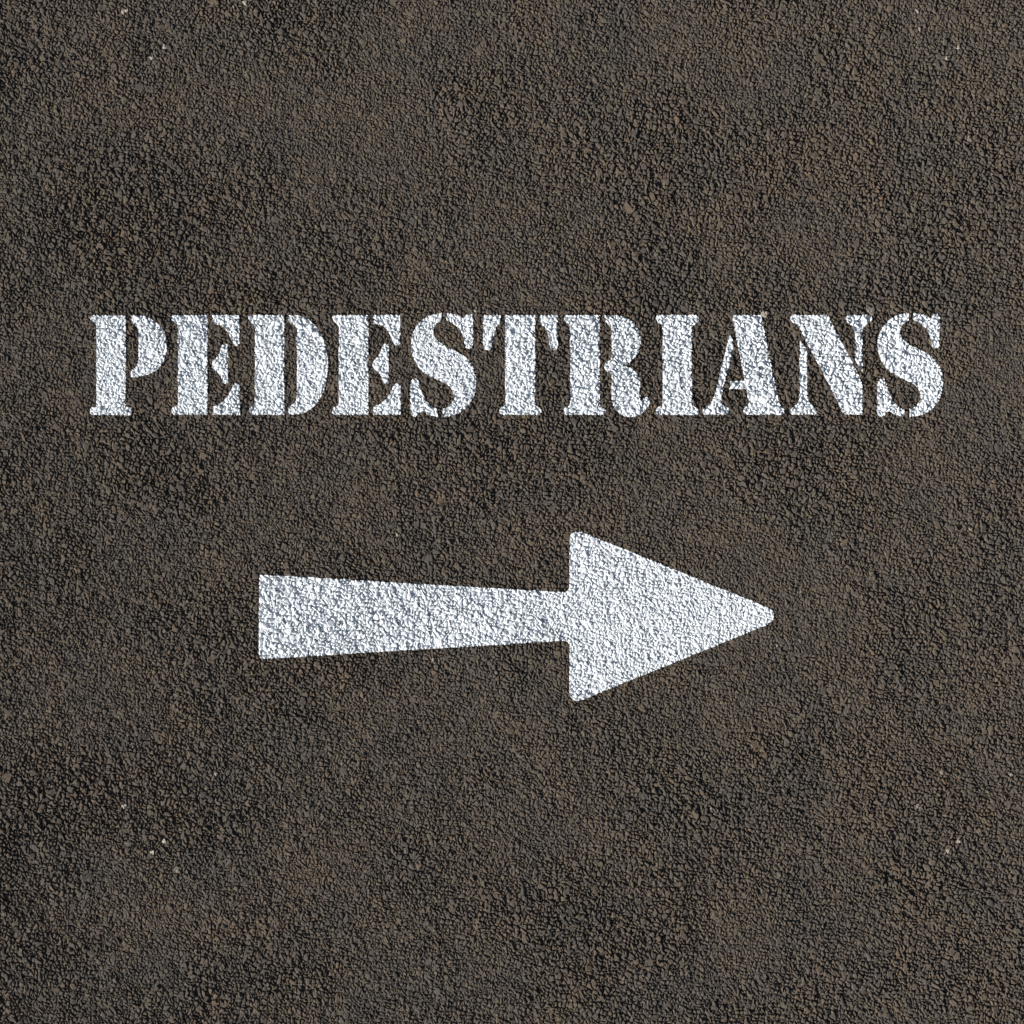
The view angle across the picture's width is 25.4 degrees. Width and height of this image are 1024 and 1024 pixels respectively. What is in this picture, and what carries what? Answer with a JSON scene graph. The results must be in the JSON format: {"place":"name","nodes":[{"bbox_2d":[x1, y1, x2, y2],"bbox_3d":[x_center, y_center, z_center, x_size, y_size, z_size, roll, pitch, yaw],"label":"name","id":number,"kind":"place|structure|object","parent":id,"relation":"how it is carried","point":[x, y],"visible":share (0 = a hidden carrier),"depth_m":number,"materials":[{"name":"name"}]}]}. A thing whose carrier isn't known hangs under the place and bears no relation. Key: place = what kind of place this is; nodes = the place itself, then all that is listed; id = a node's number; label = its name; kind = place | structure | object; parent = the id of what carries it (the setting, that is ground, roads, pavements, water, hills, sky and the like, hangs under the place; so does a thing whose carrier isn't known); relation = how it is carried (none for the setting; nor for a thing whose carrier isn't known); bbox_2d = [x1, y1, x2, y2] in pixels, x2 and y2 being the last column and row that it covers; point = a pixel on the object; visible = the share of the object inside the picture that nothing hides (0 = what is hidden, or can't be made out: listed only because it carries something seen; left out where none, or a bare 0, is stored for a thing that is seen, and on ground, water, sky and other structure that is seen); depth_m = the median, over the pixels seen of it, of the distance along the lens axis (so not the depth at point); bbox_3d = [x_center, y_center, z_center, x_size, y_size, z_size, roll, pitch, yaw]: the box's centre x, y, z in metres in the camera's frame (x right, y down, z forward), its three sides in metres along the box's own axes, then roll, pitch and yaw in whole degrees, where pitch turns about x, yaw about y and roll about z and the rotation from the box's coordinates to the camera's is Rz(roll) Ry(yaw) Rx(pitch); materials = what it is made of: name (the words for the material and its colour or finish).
{"place":"outdoors","nodes":[
{"label":"outdoors","id":0,"kind":"place"},
{"bbox_2d":[0,0,1023,1023],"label":"road","id":1,"kind":"structure","parent":0,"point":[804,804],"depth_m":4.00,"materials":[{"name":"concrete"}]},
{"bbox_2d":[90,315,166,414],"bbox_3d":[-0.674,-0.258,3.996,0.135,0.010,0.177,0,90,0],"label":"painted letter","id":2,"kind":"object","parent":1,"relation":"on","point":[111,360],"visible":1,"depth_m":4.00,"materials":[{"name":"white paint"}]},
{"bbox_2d":[171,315,239,414],"bbox_3d":[-0.538,-0.258,3.997,0.121,0.008,0.176,0,90,0],"label":"painted letter","id":3,"kind":"object","parent":1,"relation":"on","point":[192,340],"visible":1,"depth_m":4.00,"materials":[{"name":"white paint"}]},
{"bbox_2d":[248,315,327,414],"bbox_3d":[-0.393,-0.258,3.997,0.141,0.009,0.176,0,90,0],"label":"painted letter","id":4,"kind":"object","parent":1,"relation":"on","point":[312,364],"visible":1,"depth_m":4.00,"materials":[{"name":"white paint"}]},
{"bbox_2d":[332,315,400,414],"bbox_3d":[-0.256,-0.258,3.997,0.121,0.009,0.176,0,90,0],"label":"painted letter","id":5,"kind":"object","parent":1,"relation":"on","point":[353,364],"visible":1,"depth_m":4.00,"materials":[{"name":"white paint"}]},
{"bbox_2d":[410,313,475,416],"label":"painted letter","id":6,"kind":"object","parent":1,"relation":"on","point":[433,357],"visible":1,"depth_m":4.00,"materials":[{"name":"white paint"}]},
{"bbox_2d":[258,532,773,700],"bbox_3d":[0.007,0.184,3.996,0.906,0.010,0.297,0,90,0],"label":"painted arrow","id":7,"kind":"object","parent":1,"relation":"on","point":[613,616],"visible":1,"depth_m":4.00,"materials":[{"name":"white paint"}]},
{"bbox_2d":[483,315,557,414],"bbox_3d":[0.015,-0.258,3.997,0.132,0.008,0.176,0,90,0],"label":"painted letter","id":8,"kind":"object","parent":1,"relation":"on","point":[520,363],"visible":1,"depth_m":4.00,"materials":[{"name":"white paint"}]},
{"bbox_2d":[563,315,649,416],"bbox_3d":[0.166,-0.256,3.996,0.151,0.010,0.180,0,90,0],"label":"painted letter","id":9,"kind":"object","parent":1,"relation":"on","point":[585,366],"visible":1,"depth_m":4.00,"materials":[{"name":"white paint"}]},
{"bbox_2d":[656,315,698,414],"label":"painted letter","id":10,"kind":"object","parent":1,"relation":"on","point":[677,365],"visible":1,"depth_m":4.00,"materials":[{"name":"white paint"}]},
{"bbox_2d":[702,315,784,414],"bbox_3d":[0.407,-0.258,3.996,0.145,0.010,0.176,0,90,0],"label":"painted letter","id":11,"kind":"object","parent":1,"relation":"on","point":[758,384],"visible":1,"depth_m":4.00,"materials":[{"name":"white paint"}]},
{"bbox_2d":[790,315,871,414],"bbox_3d":[0.560,-0.258,3.996,0.143,0.010,0.176,0,90,0],"label":"painted letter","id":12,"kind":"object","parent":1,"relation":"on","point":[829,351],"visible":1,"depth_m":4.00,"materials":[{"name":"white paint"}]},
{"bbox_2d":[877,313,942,416],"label":"painted letter","id":13,"kind":"object","parent":1,"relation":"on","point":[901,358],"visible":1,"depth_m":4.00,"materials":[{"name":"white paint"}]}
]}

